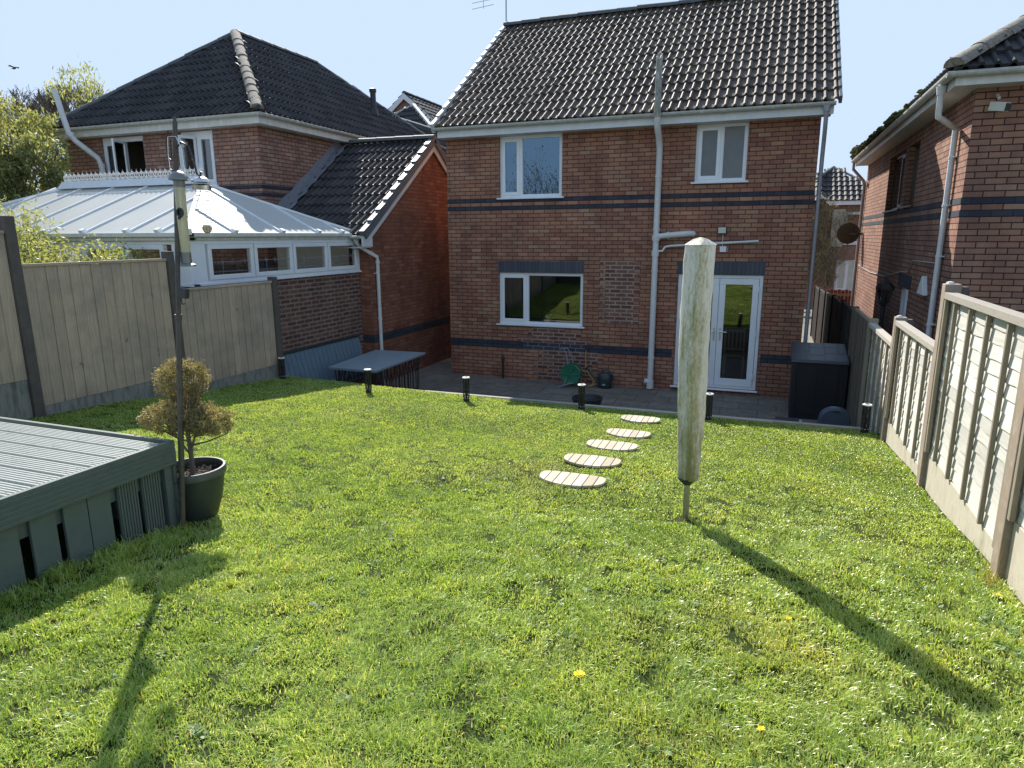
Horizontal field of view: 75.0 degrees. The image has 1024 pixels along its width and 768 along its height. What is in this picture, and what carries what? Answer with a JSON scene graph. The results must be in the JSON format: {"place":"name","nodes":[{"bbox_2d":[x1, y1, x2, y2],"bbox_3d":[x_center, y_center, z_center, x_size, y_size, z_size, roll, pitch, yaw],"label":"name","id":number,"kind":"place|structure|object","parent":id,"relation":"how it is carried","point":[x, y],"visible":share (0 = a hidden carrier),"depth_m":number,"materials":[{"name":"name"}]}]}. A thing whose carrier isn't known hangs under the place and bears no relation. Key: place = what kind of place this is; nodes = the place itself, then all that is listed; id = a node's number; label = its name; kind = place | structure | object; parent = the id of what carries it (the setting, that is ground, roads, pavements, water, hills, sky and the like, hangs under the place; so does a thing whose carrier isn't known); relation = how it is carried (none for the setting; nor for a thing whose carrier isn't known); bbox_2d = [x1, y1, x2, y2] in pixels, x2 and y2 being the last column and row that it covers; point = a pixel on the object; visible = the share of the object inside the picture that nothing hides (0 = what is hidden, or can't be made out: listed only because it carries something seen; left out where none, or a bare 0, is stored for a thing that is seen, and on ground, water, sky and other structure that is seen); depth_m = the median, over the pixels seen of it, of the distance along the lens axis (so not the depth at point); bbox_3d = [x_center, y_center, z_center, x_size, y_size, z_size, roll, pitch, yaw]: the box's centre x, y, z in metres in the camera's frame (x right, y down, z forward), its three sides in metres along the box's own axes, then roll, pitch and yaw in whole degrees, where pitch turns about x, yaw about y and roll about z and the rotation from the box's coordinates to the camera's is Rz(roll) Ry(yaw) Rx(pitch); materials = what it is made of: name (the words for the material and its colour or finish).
{"place":"outdoors","nodes":[
{"label":"outdoors","id":0,"kind":"place"},
{"bbox_2d":[28,249,811,324],"bbox_3d":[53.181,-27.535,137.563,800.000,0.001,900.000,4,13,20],"label":"ground","id":1,"kind":"structure","parent":0,"point":[78,255],"depth_m":91.94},
{"bbox_2d":[0,90,76,202],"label":"conifer tree","id":2,"kind":"object","parent":1,"relation":"on","point":[24,155],"visible":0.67,"depth_m":13.43,"materials":[{"name":"plant"}]},
{"bbox_2d":[0,85,77,260],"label":"bare tree","id":3,"kind":"object","parent":1,"relation":"on","point":[32,107],"visible":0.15,"depth_m":39.30,"materials":[{"name":"plant"}]},
{"bbox_2d":[6,54,113,184],"bbox_3d":[-11.015,-4.783,18.064,3.322,7.421,3.568,-1,13,-2],"label":"tree","id":4,"kind":"object","parent":1,"relation":"on","point":[86,90],"visible":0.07,"depth_m":16.95,"materials":[{"name":"green plant"}]},
{"bbox_2d":[22,80,107,141],"bbox_3d":[-25.751,-12.075,40.742,5.576,11.987,3.744,0,13,1],"label":"bare tree","id":5,"kind":"object","parent":1,"relation":"on","point":[46,103],"visible":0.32,"depth_m":38.96,"materials":[{"name":"plant"}]},
{"bbox_2d":[388,91,442,126],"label":"gabled house","id":6,"kind":"structure","parent":1,"relation":"on","point":[411,107],"depth_m":26.32,"materials":[{"name":"tile"}]},
{"bbox_2d":[804,166,866,309],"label":"vine covered house","id":7,"kind":"structure","parent":1,"relation":"on","point":[841,185],"depth_m":25.71,"materials":[{"name":"green plant"}]},
{"bbox_2d":[806,194,858,289],"bbox_3d":[11.919,-5.304,25.594,2.853,4.111,1.714,0,13,0],"label":"climbing vine","id":8,"kind":"object","parent":7,"relation":"attached to","point":[824,239],"visible":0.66,"depth_m":25.45,"materials":[{"name":"green plant"}]},
{"bbox_2d":[834,260,857,291],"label":"window","id":9,"kind":"structure","parent":7,"relation":"in","point":[845,282],"depth_m":25.88,"materials":[{"name":"white plastic"}]},
{"bbox_2d":[841,212,861,244],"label":"window","id":10,"kind":"structure","parent":7,"relation":"in","point":[854,213],"depth_m":25.44,"materials":[{"name":"white plastic"}]},
{"bbox_2d":[0,376,1023,767],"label":"lawn","id":11,"kind":"structure","parent":0,"point":[264,692],"depth_m":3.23,"materials":[{"name":"plant"}]},
{"bbox_2d":[0,417,178,595],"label":"raised deck","id":12,"kind":"structure","parent":11,"relation":"on","point":[85,487],"depth_m":3.54,"materials":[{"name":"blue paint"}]},
{"bbox_2d":[0,216,284,419],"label":"board fence","id":13,"kind":"object","parent":11,"relation":"on","point":[78,335],"visible":0.62,"depth_m":7.63,"materials":[{"name":"weathered wood boards"},{"name":"dark concrete"}]},
{"bbox_2d":[165,116,201,530],"bbox_3d":[-1.947,-0.316,3.887,0.220,2.402,0.374,8,15,32],"label":"feeder pole","id":14,"kind":"object","parent":11,"relation":"on","point":[182,292],"visible":0.92,"depth_m":3.87,"materials":[{"name":"black metal"}]},
{"bbox_2d":[167,136,195,266],"bbox_3d":[-1.901,-1.040,3.826,0.122,0.723,0.112,4,13,20],"label":"tube feeder","id":15,"kind":"object","parent":14,"relation":"hanging from","point":[178,178],"visible":1,"depth_m":3.82,"materials":[{"name":"beige"}]},
{"bbox_2d":[191,161,212,233],"bbox_3d":[-1.787,-1.080,3.850,0.110,0.416,0.108,4,13,20],"label":"feeder","id":16,"kind":"object","parent":14,"relation":"hanging from","point":[207,228],"visible":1,"depth_m":3.84,"materials":[{"name":"silver metal"}]},
{"bbox_2d":[135,356,237,522],"bbox_3d":[-1.997,0.342,4.123,0.703,1.045,0.398,4,13,20],"label":"potted topiary","id":17,"kind":"object","parent":11,"relation":"on","point":[204,480],"visible":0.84,"depth_m":4.05,"materials":[{"name":"green plant"}]},
{"bbox_2d":[278,357,285,378],"bbox_3d":[-3.524,-0.233,10.226,0.104,0.364,0.104,4,13,20],"label":"bollard light","id":18,"kind":"object","parent":11,"relation":"on","point":[282,367],"visible":1,"depth_m":10.20,"materials":[{"name":"black metal"}]},
{"bbox_2d":[364,368,371,392],"bbox_3d":[-2.016,-0.035,9.345,0.104,0.364,0.104,4,13,20],"label":"bollard light","id":19,"kind":"object","parent":11,"relation":"on","point":[368,383],"visible":0.99,"depth_m":9.32,"materials":[{"name":"black metal"}]},
{"bbox_2d":[462,376,469,401],"bbox_3d":[-0.619,0.079,9.014,0.104,0.364,0.104,4,13,20],"label":"bollard light","id":20,"kind":"object","parent":11,"relation":"on","point":[466,396],"visible":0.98,"depth_m":8.99,"materials":[{"name":"black metal"}]},
{"bbox_2d":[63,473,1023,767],"bbox_3d":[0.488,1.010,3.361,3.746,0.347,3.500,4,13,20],"label":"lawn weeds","id":21,"kind":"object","parent":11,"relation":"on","point":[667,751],"visible":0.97,"depth_m":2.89,"materials":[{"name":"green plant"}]},
{"bbox_2d":[540,470,605,488],"bbox_3d":[0.466,0.770,5.265,0.530,0.049,0.274,4,13,20],"label":"stepping stone","id":22,"kind":"object","parent":11,"relation":"on","point":[574,480],"visible":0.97,"depth_m":5.24,"materials":[{"name":"brown wood"}]},
{"bbox_2d":[573,670,584,689],"bbox_3d":[0.251,1.114,2.499,0.043,0.080,0.044,4,13,20],"label":"dandelion","id":23,"kind":"object","parent":11,"relation":"on","point":[579,673],"visible":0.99,"depth_m":2.49,"materials":[{"name":"yellow plant"}]},
{"bbox_2d":[578,383,585,409],"bbox_3d":[0.905,0.176,8.674,0.104,0.364,0.104,4,13,20],"label":"bollard light","id":24,"kind":"object","parent":11,"relation":"on","point":[581,400],"visible":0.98,"depth_m":8.65,"materials":[{"name":"black metal"}]},
{"bbox_2d":[564,453,620,468],"bbox_3d":[0.689,0.686,5.806,0.500,0.049,0.274,4,13,20],"label":"stepping stone","id":25,"kind":"object","parent":11,"relation":"on","point":[588,461],"visible":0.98,"depth_m":5.78,"materials":[{"name":"brown wood"}]},
{"bbox_2d":[587,439,637,451],"bbox_3d":[0.955,0.610,6.420,0.490,0.049,0.274,4,13,20],"label":"stepping stone","id":26,"kind":"object","parent":11,"relation":"on","point":[610,445],"visible":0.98,"depth_m":6.40,"materials":[{"name":"brown wood"}]},
{"bbox_2d":[606,428,650,438],"bbox_3d":[1.241,0.548,7.149,0.470,0.049,0.274,4,13,20],"label":"stepping stone","id":27,"kind":"object","parent":11,"relation":"on","point":[627,433],"visible":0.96,"depth_m":7.12,"materials":[{"name":"brown wood"}]},
{"bbox_2d":[621,415,659,423],"bbox_3d":[1.524,0.436,7.946,0.460,0.049,0.274,4,13,20],"label":"stepping stone","id":28,"kind":"object","parent":11,"relation":"on","point":[640,419],"visible":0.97,"depth_m":7.91,"materials":[{"name":"brown wood"}]},
{"bbox_2d":[677,237,716,519],"bbox_3d":[1.154,0.014,4.267,0.175,1.864,0.174,-8,15,-32],"label":"rotary dryer","id":29,"kind":"object","parent":11,"relation":"on","point":[697,289],"visible":1,"depth_m":4.17,"materials":[{"name":"fabric"}]},
{"bbox_2d":[705,392,713,420],"bbox_3d":[2.410,0.287,8.169,0.104,0.364,0.104,4,13,20],"label":"bollard light","id":30,"kind":"object","parent":11,"relation":"on","point":[709,406],"visible":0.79,"depth_m":8.14,"materials":[{"name":"black metal"}]},
{"bbox_2d":[757,725,764,738],"bbox_3d":[0.827,1.164,2.219,0.026,0.051,0.027,4,13,20],"label":"dandelion","id":31,"kind":"object","parent":11,"relation":"on","point":[761,728],"visible":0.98,"depth_m":2.21,"materials":[{"name":"yellow plant"}]},
{"bbox_2d":[860,403,871,432],"bbox_3d":[4.056,0.403,7.643,0.104,0.364,0.104,4,13,20],"label":"bollard light","id":32,"kind":"object","parent":11,"relation":"on","point":[865,419],"visible":0.99,"depth_m":7.62,"materials":[{"name":"black metal"}]},
{"bbox_2d":[856,281,1023,604],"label":"overlap fence","id":33,"kind":"object","parent":11,"relation":"on","point":[947,417],"visible":0.83,"depth_m":4.57,"materials":[{"name":"beige wood"}]},
{"bbox_2d":[977,545,1009,587],"bbox_3d":[2.559,0.969,3.562,0.153,0.237,0.240,4,13,20],"label":"dry grass tuft","id":34,"kind":"object","parent":11,"relation":"on","point":[986,577],"visible":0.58,"depth_m":3.56,"materials":[{"name":"plant"}]},
{"bbox_2d":[0,0,1023,191],"label":"sky","id":35,"kind":"structure","parent":0,"point":[891,50],"materials":[{"name":"blue"}]},
{"bbox_2d":[378,324,817,423],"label":"patio","id":36,"kind":"structure","parent":0,"point":[438,376],"depth_m":12.61,"materials":[{"name":"grey stone"}]},
{"bbox_2d":[0,166,384,383],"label":"conservatory","id":37,"kind":"object","parent":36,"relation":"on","point":[316,274],"visible":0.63,"depth_m":11.12,"materials":[{"name":"plastic"}]},
{"bbox_2d":[42,245,82,261],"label":"window","id":38,"kind":"structure","parent":37,"relation":"in","point":[74,246],"depth_m":9.80,"materials":[{"name":"white plastic"}]},
{"bbox_2d":[81,245,124,260],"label":"window","id":39,"kind":"structure","parent":37,"relation":"in","point":[108,246],"depth_m":9.64,"materials":[{"name":"white plastic"}]},
{"bbox_2d":[124,245,166,261],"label":"window","id":40,"kind":"structure","parent":37,"relation":"in","point":[136,247],"depth_m":9.31,"materials":[{"name":"white plastic"}]},
{"bbox_2d":[46,239,361,286],"bbox_3d":[-6.375,-2.263,11.967,5.845,0.620,4.135,4,13,20],"label":"window frame","id":41,"kind":"structure","parent":37,"relation":"in","point":[195,276],"depth_m":9.53,"materials":[{"name":"white plastic"}]},
{"bbox_2d":[205,244,255,279],"bbox_3d":[-4.141,-1.806,9.818,0.080,0.496,0.900,4,13,20],"label":"window","id":42,"kind":"structure","parent":37,"relation":"in","point":[250,252],"depth_m":9.75,"materials":[{"name":"white plastic"}]},
{"bbox_2d":[253,243,293,276],"bbox_3d":[-3.817,-1.993,10.653,0.080,0.496,0.890,4,13,20],"label":"window","id":43,"kind":"structure","parent":37,"relation":"in","point":[289,250],"depth_m":10.65,"materials":[{"name":"white plastic"}]},
{"bbox_2d":[292,242,328,272],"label":"window","id":44,"kind":"structure","parent":37,"relation":"in","point":[324,256],"depth_m":11.51,"materials":[{"name":"white plastic"}]},
{"bbox_2d":[327,242,357,270],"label":"window","id":45,"kind":"structure","parent":37,"relation":"in","point":[354,256],"depth_m":12.37,"materials":[{"name":"white plastic"}]},
{"bbox_2d":[42,29,450,384],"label":"hipped house","id":46,"kind":"structure","parent":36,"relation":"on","point":[262,120],"depth_m":14.12,"materials":[{"name":"red brick"}]},
{"bbox_2d":[103,136,146,179],"bbox_3d":[-8.360,-4.687,14.116,1.290,1.080,0.550,4,13,20],"label":"window","id":47,"kind":"structure","parent":46,"relation":"in","point":[119,144],"depth_m":14.14,"materials":[{"name":"white plastic"}]},
{"bbox_2d":[178,130,218,185],"bbox_3d":[-6.426,-4.554,13.475,0.950,1.080,0.404,4,13,20],"label":"window","id":48,"kind":"structure","parent":46,"relation":"in","point":[199,136],"depth_m":13.52,"materials":[{"name":"white plastic"}]},
{"bbox_2d":[283,335,383,385],"bbox_3d":[-3.133,-0.187,11.882,0.610,1.055,2.300,4,13,20],"label":"slatted bench","id":49,"kind":"object","parent":36,"relation":"on","point":[315,361],"visible":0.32,"depth_m":11.79,"materials":[{"name":"blue paint"}]},
{"bbox_2d":[328,350,425,389],"bbox_3d":[-2.447,-0.082,12.093,1.136,0.752,1.846,4,13,20],"label":"patio table","id":50,"kind":"object","parent":36,"relation":"on","point":[376,362],"visible":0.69,"depth_m":11.87,"materials":[{"name":"grey paint"}]},
{"bbox_2d":[557,347,595,386],"bbox_3d":[1.261,-0.323,13.098,0.754,0.765,0.371,-1,13,-4],"label":"hose reel","id":51,"kind":"object","parent":36,"relation":"on","point":[571,373],"visible":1,"depth_m":13.06,"materials":[{"name":"green plastic"}]},
{"bbox_2d":[572,394,602,404],"bbox_3d":[1.279,0.334,11.358,0.524,0.225,0.524,4,13,20],"label":"round planter","id":52,"kind":"object","parent":36,"relation":"on","point":[593,399],"visible":0.59,"depth_m":11.38,"materials":[{"name":"black plastic"}]},
{"bbox_2d":[585,366,612,388],"bbox_3d":[1.698,-0.136,13.026,0.570,0.417,0.222,4,13,20],"label":"watering can","id":53,"kind":"object","parent":36,"relation":"on","point":[604,380],"visible":1,"depth_m":12.92,"materials":[{"name":"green plastic"}]},
{"bbox_2d":[424,390,869,430],"bbox_3d":[0.331,0.569,9.297,8.250,0.709,0.070,4,13,20],"label":"timber edging","id":54,"kind":"object","parent":36,"relation":"on","point":[713,416],"visible":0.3,"depth_m":8.61,"materials":[{"name":"wood"}]},
{"bbox_2d":[788,342,849,419],"bbox_3d":[4.975,-0.056,10.948,0.879,1.132,0.868,4,13,20],"label":"storage box","id":55,"kind":"object","parent":36,"relation":"on","point":[818,377],"visible":0.94,"depth_m":10.63,"materials":[{"name":"grey plastic"}]},
{"bbox_2d":[429,0,842,398],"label":"brick house","id":56,"kind":"structure","parent":0,"point":[604,166],"depth_m":12.70,"materials":[{"name":"red brick"}]},
{"bbox_2d":[497,133,563,199],"bbox_3d":[0.363,-4.208,12.945,1.385,1.185,0.150,4,13,20],"label":"window","id":57,"kind":"structure","parent":56,"relation":"in","point":[530,165],"depth_m":12.97,"materials":[{"name":"white plastic"}]},
{"bbox_2d":[496,272,584,328],"bbox_3d":[0.573,-1.695,13.425,1.870,1.068,0.150,4,13,20],"label":"window","id":58,"kind":"structure","parent":56,"relation":"in","point":[526,321],"depth_m":13.53,"materials":[{"name":"white plastic"}]},
{"bbox_2d":[542,302,554,321],"bbox_3d":[0.735,-1.488,13.605,0.322,0.414,0.236,4,13,20],"label":"houseplant","id":59,"kind":"object","parent":56,"relation":"on","point":[548,317],"visible":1,"depth_m":13.58,"materials":[{"name":"green plant"}]},
{"bbox_2d":[676,278,719,384],"bbox_3d":[3.465,-0.977,12.457,0.685,1.980,0.129,4,13,20],"label":"french door","id":60,"kind":"structure","parent":56,"relation":"in","point":[716,286],"depth_m":12.36,"materials":[{"name":"white plastic"}]},
{"bbox_2d":[708,325,710,367],"bbox_3d":[3.904,-0.745,13.824,0.400,1.000,0.400,4,13,20],"label":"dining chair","id":61,"kind":"object","parent":56,"relation":"in","point":[709,349],"visible":0.04,"depth_m":13.59,"materials":[{"name":"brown wood"}]},
{"bbox_2d":[691,122,748,183],"bbox_3d":[3.670,-4.041,11.698,0.972,1.000,0.150,4,13,20],"label":"window","id":62,"kind":"structure","parent":56,"relation":"in","point":[721,149],"depth_m":11.72,"materials":[{"name":"white plastic"}]},
{"bbox_2d":[722,327,745,377],"bbox_3d":[4.468,-0.654,13.405,0.400,1.000,0.400,4,13,20],"label":"dining chair","id":63,"kind":"object","parent":56,"relation":"in","point":[734,353],"visible":1,"depth_m":13.21,"materials":[{"name":"brown wood"}]},
{"bbox_2d":[714,278,759,386],"bbox_3d":[4.111,-0.927,12.218,0.684,1.980,0.129,4,13,20],"label":"french door","id":64,"kind":"structure","parent":56,"relation":"in","point":[747,382],"depth_m":12.22,"materials":[{"name":"white plastic"}]},
{"bbox_2d":[775,416,801,421],"bbox_3d":[4.142,0.618,10.008,0.368,0.230,0.287,4,13,20],"label":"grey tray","id":65,"kind":"object","parent":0,"point":[788,419],"visible":0.27,"depth_m":10.00,"materials":[{"name":"plastic"}]},
{"bbox_2d":[818,406,850,425],"bbox_3d":[4.429,0.611,9.183,0.400,0.600,0.170,4,13,20],"label":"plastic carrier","id":66,"kind":"object","parent":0,"point":[834,415],"visible":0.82,"depth_m":9.08,"materials":[{"name":"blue plastic"}]},
{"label":"neighbour ground","id":67,"kind":"structure","parent":0,"visible":0},
{"bbox_2d":[0,195,67,262],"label":"arching shrub","id":68,"kind":"object","parent":67,"relation":"on","point":[27,219],"visible":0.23,"depth_m":9.45,"materials":[{"name":"green plant"}]},
{"bbox_2d":[15,224,149,265],"bbox_3d":[-5.807,-1.018,8.740,2.698,2.186,1.987,4,13,20],"label":"leafy shrub","id":69,"kind":"object","parent":67,"relation":"on","point":[106,255],"visible":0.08,"depth_m":8.60,"materials":[{"name":"green plant"}]},
{"label":"side path","id":70,"kind":"structure","parent":0,"visible":0},
{"bbox_2d":[823,289,854,304],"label":"red gate","id":71,"kind":"structure","parent":70,"relation":"on","point":[846,296],"depth_m":18.99,"materials":[{"name":"red wood"}]},
{"bbox_2d":[810,285,868,426],"bbox_3d":[6.794,-1.109,14.230,0.090,1.850,11.520,4,13,20],"label":"passage fence","id":72,"kind":"object","parent":70,"relation":"on","point":[835,319],"visible":0.67,"depth_m":11.22,"materials":[{"name":"brown wood"}]},
{"bbox_2d":[875,274,894,329],"bbox_3d":[6.338,-0.763,11.504,0.300,2.260,0.260,4,13,20],"label":"lamp post","id":73,"kind":"object","parent":70,"relation":"on","point":[887,285],"visible":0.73,"depth_m":11.33,"materials":[{"name":"black metal"}]},
{"bbox_2d":[837,14,1023,339],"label":"neighbour house","id":74,"kind":"structure","parent":70,"relation":"on","point":[941,155],"depth_m":8.53,"materials":[{"name":"brown brick"}]},
{"bbox_2d":[882,152,905,212],"bbox_3d":[7.390,-3.849,12.761,0.195,1.070,1.800,4,13,20],"label":"window","id":75,"kind":"structure","parent":74,"relation":"in","point":[900,161],"depth_m":13.12,"materials":[{"name":"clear glass"}]},
{"bbox_2d":[899,288,907,316],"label":"window","id":76,"kind":"structure","parent":74,"relation":"in","point":[904,295],"depth_m":11.48,"materials":[{"name":"white plastic"}]},
{"bbox_2d":[900,144,919,208],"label":"window","id":77,"kind":"structure","parent":74,"relation":"in","point":[918,146],"depth_m":11.56,"materials":[{"name":"brown glass"}]}
]}

